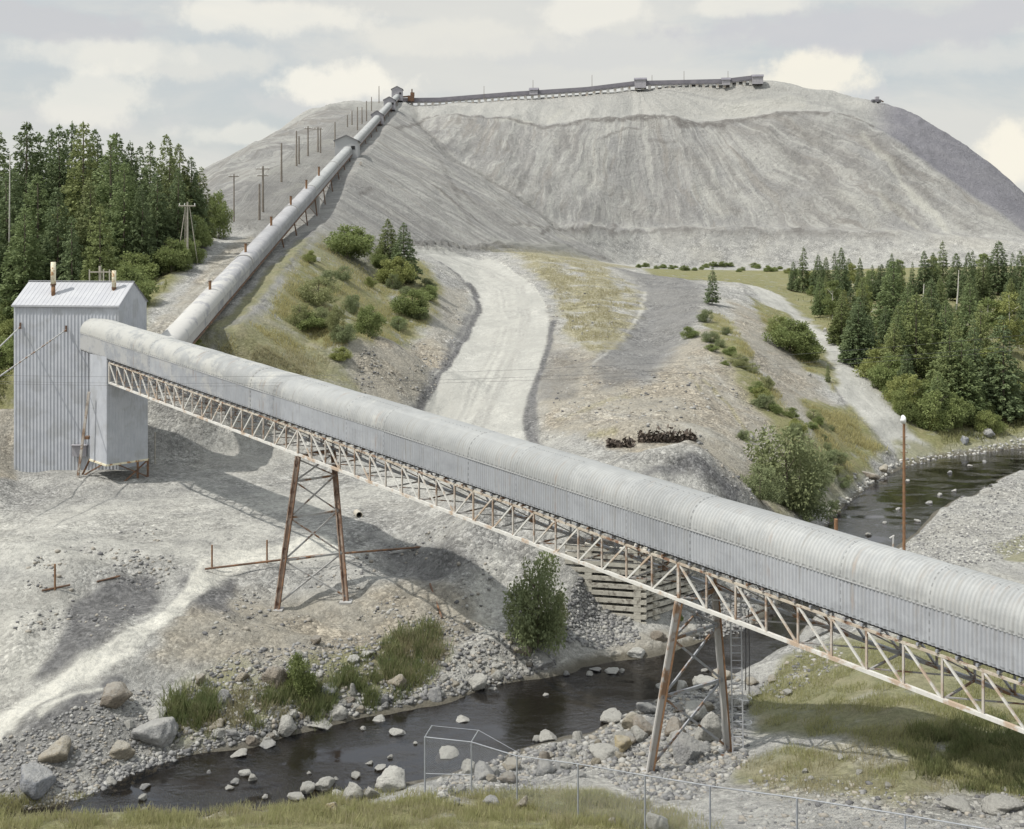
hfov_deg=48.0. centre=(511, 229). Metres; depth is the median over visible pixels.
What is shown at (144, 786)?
boulder
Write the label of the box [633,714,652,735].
boulder
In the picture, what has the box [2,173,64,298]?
fir tree
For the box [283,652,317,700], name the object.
leafy bush
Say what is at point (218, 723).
boulder
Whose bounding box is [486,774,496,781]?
boulder
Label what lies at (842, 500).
boulder
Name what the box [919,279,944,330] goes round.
spruce tree
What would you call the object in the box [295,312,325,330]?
leafy bush
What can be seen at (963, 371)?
fir tree
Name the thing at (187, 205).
utility pole
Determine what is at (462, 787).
boulder
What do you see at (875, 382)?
leafy bush
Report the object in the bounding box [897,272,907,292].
fir tree
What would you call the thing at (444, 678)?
boulder
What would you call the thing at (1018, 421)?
meadow
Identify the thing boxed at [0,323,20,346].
guy cable
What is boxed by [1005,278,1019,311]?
fir tree
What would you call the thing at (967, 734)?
tall grass
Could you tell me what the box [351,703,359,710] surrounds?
boulder
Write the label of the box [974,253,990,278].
birch tree
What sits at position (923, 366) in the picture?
larch tree
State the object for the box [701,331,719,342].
willow bush
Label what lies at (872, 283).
spruce tree
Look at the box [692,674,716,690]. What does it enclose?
boulder
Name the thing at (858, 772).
boulder
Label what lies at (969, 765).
grass
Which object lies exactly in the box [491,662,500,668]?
boulder
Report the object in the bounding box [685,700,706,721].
boulder
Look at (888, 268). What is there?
spruce tree
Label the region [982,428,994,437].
boulder
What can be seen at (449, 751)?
boulder
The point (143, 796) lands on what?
boulder
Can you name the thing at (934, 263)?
birch tree
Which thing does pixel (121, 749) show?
boulder
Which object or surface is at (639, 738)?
boulder
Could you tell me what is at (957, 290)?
dead tree
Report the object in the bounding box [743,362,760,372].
willow bush
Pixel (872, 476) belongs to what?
boulder
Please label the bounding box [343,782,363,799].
boulder
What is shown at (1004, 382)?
spruce tree
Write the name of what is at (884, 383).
leafy bush
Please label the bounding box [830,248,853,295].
spruce tree
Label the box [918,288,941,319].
fir tree
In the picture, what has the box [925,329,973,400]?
fir tree
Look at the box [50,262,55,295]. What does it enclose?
vent pipe
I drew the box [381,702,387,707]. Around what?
boulder
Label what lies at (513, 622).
willow bush
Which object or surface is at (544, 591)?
willow bush
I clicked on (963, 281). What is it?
spruce tree
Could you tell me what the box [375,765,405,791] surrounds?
boulder
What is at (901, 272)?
spruce tree
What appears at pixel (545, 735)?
boulder
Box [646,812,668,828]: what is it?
boulder
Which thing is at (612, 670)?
boulder
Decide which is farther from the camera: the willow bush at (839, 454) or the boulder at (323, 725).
the willow bush at (839, 454)
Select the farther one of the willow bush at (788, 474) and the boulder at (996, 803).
the willow bush at (788, 474)
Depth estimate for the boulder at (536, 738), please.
53.98 m
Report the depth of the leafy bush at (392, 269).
156.45 m
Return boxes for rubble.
[0,689,160,809]
[13,522,496,641]
[71,655,556,799]
[176,615,538,739]
[353,293,797,499]
[430,678,749,800]
[560,572,758,649]
[738,640,1023,828]
[773,437,1023,603]
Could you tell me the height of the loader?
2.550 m
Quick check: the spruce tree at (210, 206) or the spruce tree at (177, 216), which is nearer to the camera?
the spruce tree at (177, 216)
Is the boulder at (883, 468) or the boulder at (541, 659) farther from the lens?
the boulder at (883, 468)
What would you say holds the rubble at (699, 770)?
on the ground at (616, 188)
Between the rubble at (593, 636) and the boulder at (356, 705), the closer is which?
the boulder at (356, 705)
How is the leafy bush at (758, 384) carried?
on the ground at (616, 188)
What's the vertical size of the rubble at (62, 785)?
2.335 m
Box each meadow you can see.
[0,268,1023,449]
[218,235,887,472]
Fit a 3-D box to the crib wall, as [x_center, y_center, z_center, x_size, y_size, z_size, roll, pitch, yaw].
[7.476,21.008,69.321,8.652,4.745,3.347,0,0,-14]
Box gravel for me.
[899,471,1023,566]
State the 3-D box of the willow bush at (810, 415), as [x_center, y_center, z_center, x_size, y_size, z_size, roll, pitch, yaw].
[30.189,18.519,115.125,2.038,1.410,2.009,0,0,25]
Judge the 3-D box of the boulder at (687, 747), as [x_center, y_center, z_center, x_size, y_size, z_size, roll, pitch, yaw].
[7.657,22.087,48.915,1.661,1.589,1.569,-4,5,8]
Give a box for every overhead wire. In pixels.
[0,345,1021,382]
[2,335,1020,376]
[33,350,1016,385]
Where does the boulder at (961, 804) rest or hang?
on the ground at (616, 188)
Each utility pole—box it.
[176,202,197,265]
[228,174,238,221]
[256,166,267,211]
[258,184,260,219]
[280,143,282,181]
[296,131,296,165]
[298,136,299,163]
[304,126,311,155]
[316,127,322,151]
[334,122,335,146]
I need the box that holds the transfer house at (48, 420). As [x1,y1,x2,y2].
[11,280,147,471]
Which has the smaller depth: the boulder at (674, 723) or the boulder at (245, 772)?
the boulder at (245, 772)
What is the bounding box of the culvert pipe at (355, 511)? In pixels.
[353,509,362,517]
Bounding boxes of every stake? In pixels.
[54,564,55,590]
[211,545,212,566]
[266,540,267,560]
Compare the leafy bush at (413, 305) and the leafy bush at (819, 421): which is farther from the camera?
the leafy bush at (413, 305)
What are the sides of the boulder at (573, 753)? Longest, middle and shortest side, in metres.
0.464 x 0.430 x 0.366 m
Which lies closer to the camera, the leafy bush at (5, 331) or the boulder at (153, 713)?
the boulder at (153, 713)
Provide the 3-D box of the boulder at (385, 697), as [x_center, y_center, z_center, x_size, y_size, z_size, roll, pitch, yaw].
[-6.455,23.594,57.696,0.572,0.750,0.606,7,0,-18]
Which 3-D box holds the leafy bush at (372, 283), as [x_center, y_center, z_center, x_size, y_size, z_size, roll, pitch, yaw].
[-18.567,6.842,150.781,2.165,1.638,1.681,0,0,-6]
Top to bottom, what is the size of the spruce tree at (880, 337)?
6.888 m
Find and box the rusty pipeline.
[205,546,420,569]
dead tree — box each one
[8,155,9,251]
[955,270,958,311]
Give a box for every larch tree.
[824,297,850,345]
[840,289,851,320]
[851,277,869,306]
[885,304,914,360]
[899,292,943,381]
[917,308,950,378]
[947,311,967,339]
[1010,360,1023,403]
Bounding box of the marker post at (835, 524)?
[834,519,837,530]
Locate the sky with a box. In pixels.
[0,0,1023,191]
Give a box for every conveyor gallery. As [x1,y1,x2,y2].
[80,318,1023,733]
[162,94,398,343]
[403,76,751,105]
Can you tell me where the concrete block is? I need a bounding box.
[355,161,362,164]
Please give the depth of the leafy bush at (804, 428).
106.11 m
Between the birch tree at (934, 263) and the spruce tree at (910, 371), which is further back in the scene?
the birch tree at (934, 263)
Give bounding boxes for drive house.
[333,135,360,157]
[370,111,383,124]
[383,96,395,110]
[391,86,403,101]
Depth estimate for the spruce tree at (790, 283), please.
241.36 m
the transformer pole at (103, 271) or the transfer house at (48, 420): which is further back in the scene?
the transformer pole at (103, 271)
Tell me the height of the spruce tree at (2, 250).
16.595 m
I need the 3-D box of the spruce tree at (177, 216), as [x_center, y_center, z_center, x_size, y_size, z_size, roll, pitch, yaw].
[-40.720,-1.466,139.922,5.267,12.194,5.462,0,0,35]
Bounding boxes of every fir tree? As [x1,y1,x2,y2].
[0,207,50,320]
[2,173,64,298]
[49,122,112,260]
[73,133,137,260]
[92,162,149,278]
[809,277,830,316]
[865,273,874,301]
[867,261,912,333]
[876,323,915,374]
[881,314,915,370]
[894,282,923,352]
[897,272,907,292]
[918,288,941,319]
[923,372,954,422]
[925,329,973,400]
[934,278,949,308]
[936,300,960,355]
[944,337,991,417]
[948,304,966,333]
[948,317,967,370]
[955,283,983,355]
[958,365,985,422]
[963,303,1001,374]
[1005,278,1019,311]
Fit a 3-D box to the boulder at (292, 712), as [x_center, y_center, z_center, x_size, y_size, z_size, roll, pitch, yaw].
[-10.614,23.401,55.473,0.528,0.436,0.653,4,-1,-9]
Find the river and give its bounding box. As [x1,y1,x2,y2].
[0,448,1023,817]
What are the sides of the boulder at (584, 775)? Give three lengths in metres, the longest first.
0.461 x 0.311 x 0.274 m
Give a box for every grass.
[0,736,955,828]
[0,780,724,828]
[747,639,1023,797]
[886,703,1023,801]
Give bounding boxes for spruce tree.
[0,121,58,260]
[0,131,17,233]
[0,170,33,289]
[0,222,17,301]
[17,132,58,219]
[29,128,64,206]
[32,186,82,280]
[34,123,81,229]
[54,120,89,204]
[56,215,85,281]
[70,178,105,277]
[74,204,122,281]
[79,129,106,214]
[104,133,131,237]
[118,142,141,219]
[121,187,162,274]
[133,146,149,207]
[136,141,163,216]
[141,173,176,260]
[148,134,193,245]
[159,169,198,257]
[162,143,202,217]
[180,157,212,238]
[192,167,216,238]
[372,219,401,267]
[389,222,423,279]
[703,267,721,303]
[787,261,799,289]
[793,246,810,292]
[809,255,828,291]
[812,265,829,296]
[822,275,831,292]
[823,257,832,280]
[824,363,830,381]
[828,251,841,287]
[828,275,845,310]
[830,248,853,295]
[832,291,849,330]
[837,297,878,359]
[837,305,873,365]
[843,258,855,281]
[846,288,859,319]
[853,258,864,291]
[857,278,869,323]
[861,313,877,344]
[867,264,875,297]
[871,264,886,300]
[874,306,890,343]
[883,259,898,290]
[885,268,898,322]
[888,253,897,281]
[894,260,901,279]
[895,350,918,390]
[896,260,906,284]
[907,261,917,294]
[914,251,935,294]
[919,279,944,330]
[921,302,933,330]
[926,253,942,296]
[929,318,955,368]
[936,240,952,289]
[937,331,953,369]
[943,303,953,326]
[944,253,962,299]
[956,252,978,302]
[956,275,983,316]
[964,318,983,388]
[968,250,980,283]
[969,350,978,379]
[974,254,996,304]
[978,315,1023,421]
[979,353,1004,410]
[983,240,1010,294]
[999,366,1013,415]
[1002,289,1013,327]
[1003,252,1019,296]
[1012,251,1023,294]
[1013,284,1023,334]
[1019,302,1023,341]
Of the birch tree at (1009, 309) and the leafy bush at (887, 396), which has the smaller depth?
the leafy bush at (887, 396)
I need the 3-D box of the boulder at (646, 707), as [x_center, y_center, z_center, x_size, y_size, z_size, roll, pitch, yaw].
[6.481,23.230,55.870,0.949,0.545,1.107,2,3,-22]
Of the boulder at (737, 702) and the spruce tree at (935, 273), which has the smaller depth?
the boulder at (737, 702)
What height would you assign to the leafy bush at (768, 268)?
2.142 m
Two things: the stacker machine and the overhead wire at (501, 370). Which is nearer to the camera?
the overhead wire at (501, 370)
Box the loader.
[871,97,883,102]
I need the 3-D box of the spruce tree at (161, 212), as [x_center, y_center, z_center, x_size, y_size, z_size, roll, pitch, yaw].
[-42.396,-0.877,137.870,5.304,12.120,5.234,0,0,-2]
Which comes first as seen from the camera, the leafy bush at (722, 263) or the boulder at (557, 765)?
the boulder at (557, 765)
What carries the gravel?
on the ground at (616, 188)
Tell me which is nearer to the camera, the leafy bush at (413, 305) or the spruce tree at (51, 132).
the leafy bush at (413, 305)
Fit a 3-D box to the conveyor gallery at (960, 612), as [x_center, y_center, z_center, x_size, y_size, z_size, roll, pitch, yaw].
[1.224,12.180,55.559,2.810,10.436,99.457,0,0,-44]
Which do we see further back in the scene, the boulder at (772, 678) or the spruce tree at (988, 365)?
the spruce tree at (988, 365)
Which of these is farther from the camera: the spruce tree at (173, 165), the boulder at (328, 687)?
the spruce tree at (173, 165)
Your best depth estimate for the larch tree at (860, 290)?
202.88 m
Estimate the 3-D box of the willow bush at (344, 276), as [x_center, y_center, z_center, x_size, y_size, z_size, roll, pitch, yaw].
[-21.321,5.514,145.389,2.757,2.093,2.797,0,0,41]
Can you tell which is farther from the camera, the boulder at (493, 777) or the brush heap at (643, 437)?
the brush heap at (643, 437)
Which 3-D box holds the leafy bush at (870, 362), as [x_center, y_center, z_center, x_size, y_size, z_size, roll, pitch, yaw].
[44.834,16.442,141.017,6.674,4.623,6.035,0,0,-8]
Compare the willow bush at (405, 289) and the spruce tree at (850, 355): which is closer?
the spruce tree at (850, 355)
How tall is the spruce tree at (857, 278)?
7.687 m
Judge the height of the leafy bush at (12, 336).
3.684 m
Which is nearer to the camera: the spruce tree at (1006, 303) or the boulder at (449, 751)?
the boulder at (449, 751)
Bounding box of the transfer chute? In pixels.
[76,354,148,480]
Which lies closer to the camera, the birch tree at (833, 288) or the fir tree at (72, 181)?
the fir tree at (72, 181)
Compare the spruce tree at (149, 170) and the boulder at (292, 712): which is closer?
the boulder at (292, 712)
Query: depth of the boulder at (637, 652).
64.40 m
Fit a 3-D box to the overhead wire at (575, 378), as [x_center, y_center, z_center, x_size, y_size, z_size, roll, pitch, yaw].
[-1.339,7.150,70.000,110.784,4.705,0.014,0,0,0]
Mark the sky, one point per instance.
(218, 78)
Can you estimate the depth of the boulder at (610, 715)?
55.98 m
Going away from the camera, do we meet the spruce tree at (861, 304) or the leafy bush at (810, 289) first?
the spruce tree at (861, 304)
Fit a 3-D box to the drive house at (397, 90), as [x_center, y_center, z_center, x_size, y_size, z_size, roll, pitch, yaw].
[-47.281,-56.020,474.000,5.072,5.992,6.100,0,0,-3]
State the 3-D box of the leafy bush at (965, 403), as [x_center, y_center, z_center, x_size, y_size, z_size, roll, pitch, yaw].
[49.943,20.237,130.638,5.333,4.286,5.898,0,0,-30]
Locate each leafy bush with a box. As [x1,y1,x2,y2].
[0,299,13,329]
[0,319,13,339]
[0,331,13,362]
[0,336,13,371]
[0,337,13,363]
[0,368,12,379]
[106,250,159,281]
[111,265,159,304]
[149,237,193,272]
[181,238,207,262]
[190,214,213,246]
[195,339,205,346]
[205,189,234,238]
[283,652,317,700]
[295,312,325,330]
[301,250,316,262]
[322,223,376,257]
[327,346,353,360]
[353,303,386,336]
[362,276,377,286]
[369,248,389,267]
[373,256,417,284]
[388,288,432,315]
[392,316,404,323]
[418,285,438,299]
[678,265,690,270]
[679,326,700,338]
[703,344,719,351]
[709,262,717,265]
[718,261,728,266]
[719,360,728,365]
[722,346,737,356]
[748,381,765,392]
[752,386,771,398]
[761,317,819,351]
[763,265,775,271]
[765,315,793,334]
[767,402,783,413]
[782,407,799,417]
[789,418,807,434]
[791,338,826,361]
[805,421,819,428]
[806,285,819,294]
[812,416,823,424]
[815,286,836,300]
[852,347,892,377]
[866,352,905,389]
[870,372,889,390]
[881,372,896,394]
[881,374,919,402]
[887,379,925,405]
[890,387,911,412]
[892,373,924,396]
[893,392,920,411]
[895,401,920,421]
[898,387,921,403]
[912,389,961,431]
[921,375,962,391]
[922,408,945,430]
[923,382,956,398]
[935,390,970,428]
[948,391,978,424]
[973,409,996,430]
[983,398,995,414]
[985,414,1008,432]
[1013,403,1023,419]
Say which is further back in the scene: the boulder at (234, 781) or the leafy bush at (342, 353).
the leafy bush at (342, 353)
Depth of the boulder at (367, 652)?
61.00 m
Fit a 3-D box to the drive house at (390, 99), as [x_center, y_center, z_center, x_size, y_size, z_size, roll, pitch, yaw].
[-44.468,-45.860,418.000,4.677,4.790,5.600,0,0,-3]
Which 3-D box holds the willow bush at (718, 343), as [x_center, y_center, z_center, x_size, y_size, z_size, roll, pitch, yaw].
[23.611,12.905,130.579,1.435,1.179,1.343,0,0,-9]
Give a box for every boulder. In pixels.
[20,762,56,799]
[38,735,70,762]
[100,681,132,708]
[107,775,116,784]
[109,740,135,759]
[124,720,133,728]
[131,717,178,747]
[138,793,146,800]
[140,783,150,789]
[147,705,166,720]
[172,685,185,694]
[195,672,205,684]
[207,718,223,729]
[212,727,225,737]
[217,689,232,705]
[225,728,237,735]
[225,785,233,789]
[230,748,246,757]
[230,778,238,784]
[235,672,249,681]
[238,769,250,775]
[245,735,258,745]
[248,773,257,780]
[259,738,275,748]
[261,664,292,688]
[266,732,274,737]
[278,715,296,736]
[287,709,296,717]
[287,792,304,800]
[296,649,307,658]
[300,781,314,793]
[303,716,310,721]
[307,717,331,729]
[310,635,320,644]
[315,776,334,789]
[319,682,337,695]
[325,802,337,812]
[329,704,347,720]
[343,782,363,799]
[346,697,354,702]
[347,654,359,663]
[350,683,356,695]
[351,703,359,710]
[351,771,360,778]
[356,705,364,712]
[362,650,375,656]
[364,786,378,797]
[372,714,384,721]
[375,764,385,770]
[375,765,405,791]
[379,693,388,704]
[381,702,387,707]
[388,674,406,689]
[389,728,405,735]
[427,687,441,701]
[439,675,448,682]
[439,745,458,758]
[451,681,459,687]
[455,682,464,688]
[455,785,465,794]
[456,715,469,722]
[461,758,475,773]
[468,673,487,690]
[474,760,493,779]
[482,794,499,805]
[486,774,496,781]
[490,671,501,680]
[490,767,499,774]
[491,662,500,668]
[495,669,505,678]
[498,771,515,783]
[501,756,520,770]
[513,644,532,655]
[517,796,527,807]
[523,669,530,674]
[531,650,554,668]
[533,735,538,741]
[536,759,555,775]
[538,751,549,760]
[539,729,556,742]
[554,760,567,769]
[560,757,573,769]
[568,749,577,756]
[572,731,582,742]
[576,771,586,777]
[588,743,619,760]
[589,667,600,671]
[591,757,601,764]
[600,708,621,723]
[604,667,619,673]
[613,730,626,737]
[614,735,632,752]
[615,751,625,758]
[621,711,637,728]
[627,647,644,658]
[628,735,635,744]
[630,725,648,738]
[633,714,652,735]
[635,734,642,742]
[636,702,655,713]
[645,717,654,724]
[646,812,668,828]
[650,630,667,641]
[664,716,685,736]
[666,730,677,745]
[672,730,711,763]
[675,704,683,711]
[677,680,687,690]
[684,623,699,637]
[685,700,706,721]
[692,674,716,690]
[694,711,721,742]
[704,701,714,711]
[712,668,735,679]
[728,694,738,707]
[734,694,748,707]
[746,676,758,685]
[750,685,761,696]
[767,674,777,682]
[783,688,791,695]
[838,496,847,503]
[856,769,862,774]
[862,471,879,479]
[879,464,887,472]
[940,795,973,813]
[960,435,968,444]
[981,793,1023,814]
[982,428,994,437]
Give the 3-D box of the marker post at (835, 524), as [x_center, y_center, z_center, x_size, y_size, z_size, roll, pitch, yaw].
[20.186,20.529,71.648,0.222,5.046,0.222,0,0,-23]
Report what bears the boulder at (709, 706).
on the ground at (616, 188)
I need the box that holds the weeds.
[154,613,453,741]
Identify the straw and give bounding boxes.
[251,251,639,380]
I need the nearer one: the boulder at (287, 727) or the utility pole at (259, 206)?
the boulder at (287, 727)
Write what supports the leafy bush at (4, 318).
on the ground at (616, 188)
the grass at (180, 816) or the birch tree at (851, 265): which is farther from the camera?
the birch tree at (851, 265)
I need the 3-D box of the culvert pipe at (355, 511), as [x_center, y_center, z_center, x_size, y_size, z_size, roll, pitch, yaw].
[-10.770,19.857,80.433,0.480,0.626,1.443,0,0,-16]
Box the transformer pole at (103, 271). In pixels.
[89,266,110,281]
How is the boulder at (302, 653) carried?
on the ground at (616, 188)
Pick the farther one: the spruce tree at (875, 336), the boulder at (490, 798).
the spruce tree at (875, 336)
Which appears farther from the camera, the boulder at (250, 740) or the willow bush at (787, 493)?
the willow bush at (787, 493)
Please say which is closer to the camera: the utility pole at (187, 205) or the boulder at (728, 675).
the boulder at (728, 675)
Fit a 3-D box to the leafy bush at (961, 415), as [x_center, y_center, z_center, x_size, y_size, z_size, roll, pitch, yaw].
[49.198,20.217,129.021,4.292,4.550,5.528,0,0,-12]
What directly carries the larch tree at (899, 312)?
on the ground at (616, 188)
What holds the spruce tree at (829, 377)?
on the ground at (616, 188)
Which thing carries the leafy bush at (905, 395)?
on the ground at (616, 188)
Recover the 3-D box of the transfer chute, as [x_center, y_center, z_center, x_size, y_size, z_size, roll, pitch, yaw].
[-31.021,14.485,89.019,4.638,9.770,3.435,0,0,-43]
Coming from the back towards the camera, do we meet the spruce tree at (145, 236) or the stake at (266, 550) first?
the spruce tree at (145, 236)
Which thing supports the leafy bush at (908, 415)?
on the ground at (616, 188)
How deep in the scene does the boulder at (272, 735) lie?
54.02 m
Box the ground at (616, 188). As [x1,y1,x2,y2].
[0,80,1023,828]
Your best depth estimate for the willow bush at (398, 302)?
145.31 m
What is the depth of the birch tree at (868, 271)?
221.94 m
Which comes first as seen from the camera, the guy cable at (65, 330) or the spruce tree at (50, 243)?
the guy cable at (65, 330)
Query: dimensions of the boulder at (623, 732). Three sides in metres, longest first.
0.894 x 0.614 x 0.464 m
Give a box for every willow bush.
[285,303,314,325]
[296,277,341,305]
[310,306,331,328]
[316,270,338,284]
[324,304,346,331]
[328,326,342,336]
[330,323,356,342]
[334,266,354,280]
[340,294,360,312]
[385,273,401,288]
[389,296,406,311]
[389,317,408,330]
[399,286,411,294]
[410,306,429,318]
[419,278,436,290]
[502,551,568,656]
[502,583,541,646]
[540,591,570,641]
[695,309,713,322]
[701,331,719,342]
[714,338,725,347]
[720,327,731,334]
[727,353,749,367]
[736,429,750,440]
[740,461,788,503]
[742,424,836,509]
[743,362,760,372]
[749,393,775,407]
[760,375,774,389]
[774,456,827,499]
[775,490,793,505]
[784,481,840,521]
[785,422,802,435]
[790,496,810,513]
[806,408,823,420]
[818,468,835,486]
[822,450,837,464]
[823,442,831,449]
[828,448,851,463]
[829,500,839,509]
[831,464,843,475]
[837,477,850,487]
[845,474,853,482]
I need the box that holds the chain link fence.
[424,725,988,828]
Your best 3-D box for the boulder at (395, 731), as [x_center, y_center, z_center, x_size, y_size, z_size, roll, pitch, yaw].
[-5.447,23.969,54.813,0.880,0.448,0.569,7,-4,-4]
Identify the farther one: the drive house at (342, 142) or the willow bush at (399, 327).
the drive house at (342, 142)
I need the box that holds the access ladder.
[730,595,751,752]
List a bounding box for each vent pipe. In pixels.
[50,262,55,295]
[111,270,116,290]
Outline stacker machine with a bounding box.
[403,89,414,101]
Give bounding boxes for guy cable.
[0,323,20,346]
[0,326,66,376]
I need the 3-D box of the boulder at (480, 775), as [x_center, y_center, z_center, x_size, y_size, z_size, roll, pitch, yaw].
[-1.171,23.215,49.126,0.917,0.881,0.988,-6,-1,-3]
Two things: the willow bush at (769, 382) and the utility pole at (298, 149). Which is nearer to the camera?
the willow bush at (769, 382)
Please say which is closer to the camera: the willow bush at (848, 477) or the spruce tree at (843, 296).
the willow bush at (848, 477)
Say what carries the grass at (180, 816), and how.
on the ground at (616, 188)
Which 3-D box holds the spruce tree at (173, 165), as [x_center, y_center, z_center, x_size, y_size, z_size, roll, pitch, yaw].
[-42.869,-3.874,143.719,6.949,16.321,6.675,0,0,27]
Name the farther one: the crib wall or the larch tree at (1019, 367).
the larch tree at (1019, 367)
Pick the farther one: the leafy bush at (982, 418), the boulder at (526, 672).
the leafy bush at (982, 418)
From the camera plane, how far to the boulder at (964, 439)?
125.31 m
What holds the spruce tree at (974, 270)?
on the ground at (616, 188)
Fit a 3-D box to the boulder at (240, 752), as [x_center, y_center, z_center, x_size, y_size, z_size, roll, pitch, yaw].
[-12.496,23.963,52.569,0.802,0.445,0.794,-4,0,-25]
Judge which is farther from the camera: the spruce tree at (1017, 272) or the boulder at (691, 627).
the spruce tree at (1017, 272)
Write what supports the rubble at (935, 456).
on the ground at (616, 188)
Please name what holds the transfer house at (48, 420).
on the ground at (616, 188)
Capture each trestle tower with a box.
[273,449,352,611]
[641,586,731,772]
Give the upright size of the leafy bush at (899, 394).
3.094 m
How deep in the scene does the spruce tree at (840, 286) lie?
188.89 m
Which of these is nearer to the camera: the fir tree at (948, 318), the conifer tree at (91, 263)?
the conifer tree at (91, 263)
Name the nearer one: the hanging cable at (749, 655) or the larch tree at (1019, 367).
the hanging cable at (749, 655)
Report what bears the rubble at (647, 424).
on the ground at (616, 188)
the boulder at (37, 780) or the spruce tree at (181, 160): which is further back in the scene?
the spruce tree at (181, 160)
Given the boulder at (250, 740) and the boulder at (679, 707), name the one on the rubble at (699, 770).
the boulder at (679, 707)
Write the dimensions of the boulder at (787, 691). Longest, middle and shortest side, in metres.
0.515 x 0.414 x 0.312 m
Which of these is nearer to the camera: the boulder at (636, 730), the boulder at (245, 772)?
the boulder at (245, 772)
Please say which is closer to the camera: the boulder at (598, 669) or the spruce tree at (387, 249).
the boulder at (598, 669)
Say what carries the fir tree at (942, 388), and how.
on the ground at (616, 188)
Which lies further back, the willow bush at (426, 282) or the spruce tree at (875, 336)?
the willow bush at (426, 282)
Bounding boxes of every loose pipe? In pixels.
[42,584,69,590]
[97,575,119,581]
[429,583,442,618]
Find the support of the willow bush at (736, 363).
on the ground at (616, 188)
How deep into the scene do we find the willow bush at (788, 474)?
91.24 m
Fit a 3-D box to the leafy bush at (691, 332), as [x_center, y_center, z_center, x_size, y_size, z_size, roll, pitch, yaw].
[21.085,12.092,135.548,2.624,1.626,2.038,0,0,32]
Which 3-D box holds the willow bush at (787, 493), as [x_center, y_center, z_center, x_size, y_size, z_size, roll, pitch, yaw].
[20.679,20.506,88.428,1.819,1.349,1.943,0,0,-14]
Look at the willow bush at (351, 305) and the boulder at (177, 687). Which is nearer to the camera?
the boulder at (177, 687)
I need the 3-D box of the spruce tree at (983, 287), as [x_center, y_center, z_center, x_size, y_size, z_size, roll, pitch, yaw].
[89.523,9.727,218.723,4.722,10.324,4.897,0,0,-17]
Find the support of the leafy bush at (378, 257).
on the ground at (616, 188)
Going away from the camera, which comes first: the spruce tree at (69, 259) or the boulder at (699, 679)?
the boulder at (699, 679)
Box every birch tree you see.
[821,280,842,316]
[847,262,856,283]
[856,284,874,315]
[863,270,879,288]
[895,259,905,274]
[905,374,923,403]
[922,256,941,275]
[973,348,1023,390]
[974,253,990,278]
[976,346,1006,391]
[977,297,1007,335]
[990,291,1023,347]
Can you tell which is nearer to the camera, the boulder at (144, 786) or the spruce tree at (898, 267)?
the boulder at (144, 786)
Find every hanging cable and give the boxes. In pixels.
[745,610,745,689]
[748,610,749,693]
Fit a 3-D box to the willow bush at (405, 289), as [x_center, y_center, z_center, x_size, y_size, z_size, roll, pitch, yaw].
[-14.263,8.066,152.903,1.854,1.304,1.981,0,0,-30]
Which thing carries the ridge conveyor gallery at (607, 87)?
on the ground at (616, 188)
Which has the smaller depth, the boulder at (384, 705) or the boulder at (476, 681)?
the boulder at (384, 705)
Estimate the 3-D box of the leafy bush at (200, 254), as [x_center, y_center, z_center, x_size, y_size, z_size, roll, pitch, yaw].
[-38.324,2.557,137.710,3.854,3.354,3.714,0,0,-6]
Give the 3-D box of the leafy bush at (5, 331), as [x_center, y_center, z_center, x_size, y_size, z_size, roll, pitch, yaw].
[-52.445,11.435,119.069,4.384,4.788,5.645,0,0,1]
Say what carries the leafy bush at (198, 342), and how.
on the ground at (616, 188)
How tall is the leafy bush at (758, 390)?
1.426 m
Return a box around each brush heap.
[605,437,635,447]
[636,424,696,442]
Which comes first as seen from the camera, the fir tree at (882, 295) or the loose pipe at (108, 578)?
the loose pipe at (108, 578)
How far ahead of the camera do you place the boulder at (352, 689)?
57.51 m
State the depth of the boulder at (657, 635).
66.04 m
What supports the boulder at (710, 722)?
on the ground at (616, 188)
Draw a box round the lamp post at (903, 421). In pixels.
[900,415,907,550]
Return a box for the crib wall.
[565,536,695,623]
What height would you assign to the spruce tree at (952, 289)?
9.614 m
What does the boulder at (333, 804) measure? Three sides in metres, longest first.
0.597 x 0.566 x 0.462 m
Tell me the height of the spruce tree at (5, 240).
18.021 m
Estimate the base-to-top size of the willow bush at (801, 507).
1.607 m
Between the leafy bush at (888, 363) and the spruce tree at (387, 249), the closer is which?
the leafy bush at (888, 363)
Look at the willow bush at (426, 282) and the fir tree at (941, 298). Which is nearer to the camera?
the willow bush at (426, 282)
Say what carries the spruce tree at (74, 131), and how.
on the ground at (616, 188)
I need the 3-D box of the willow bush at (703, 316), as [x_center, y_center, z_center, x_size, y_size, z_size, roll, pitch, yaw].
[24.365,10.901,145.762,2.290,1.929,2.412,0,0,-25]
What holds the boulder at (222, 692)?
on the ground at (616, 188)
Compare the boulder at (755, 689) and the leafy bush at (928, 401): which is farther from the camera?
the leafy bush at (928, 401)
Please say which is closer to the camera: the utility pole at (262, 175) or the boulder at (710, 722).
the boulder at (710, 722)
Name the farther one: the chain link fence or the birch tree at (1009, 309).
the birch tree at (1009, 309)
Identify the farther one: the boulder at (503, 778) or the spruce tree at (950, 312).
the spruce tree at (950, 312)

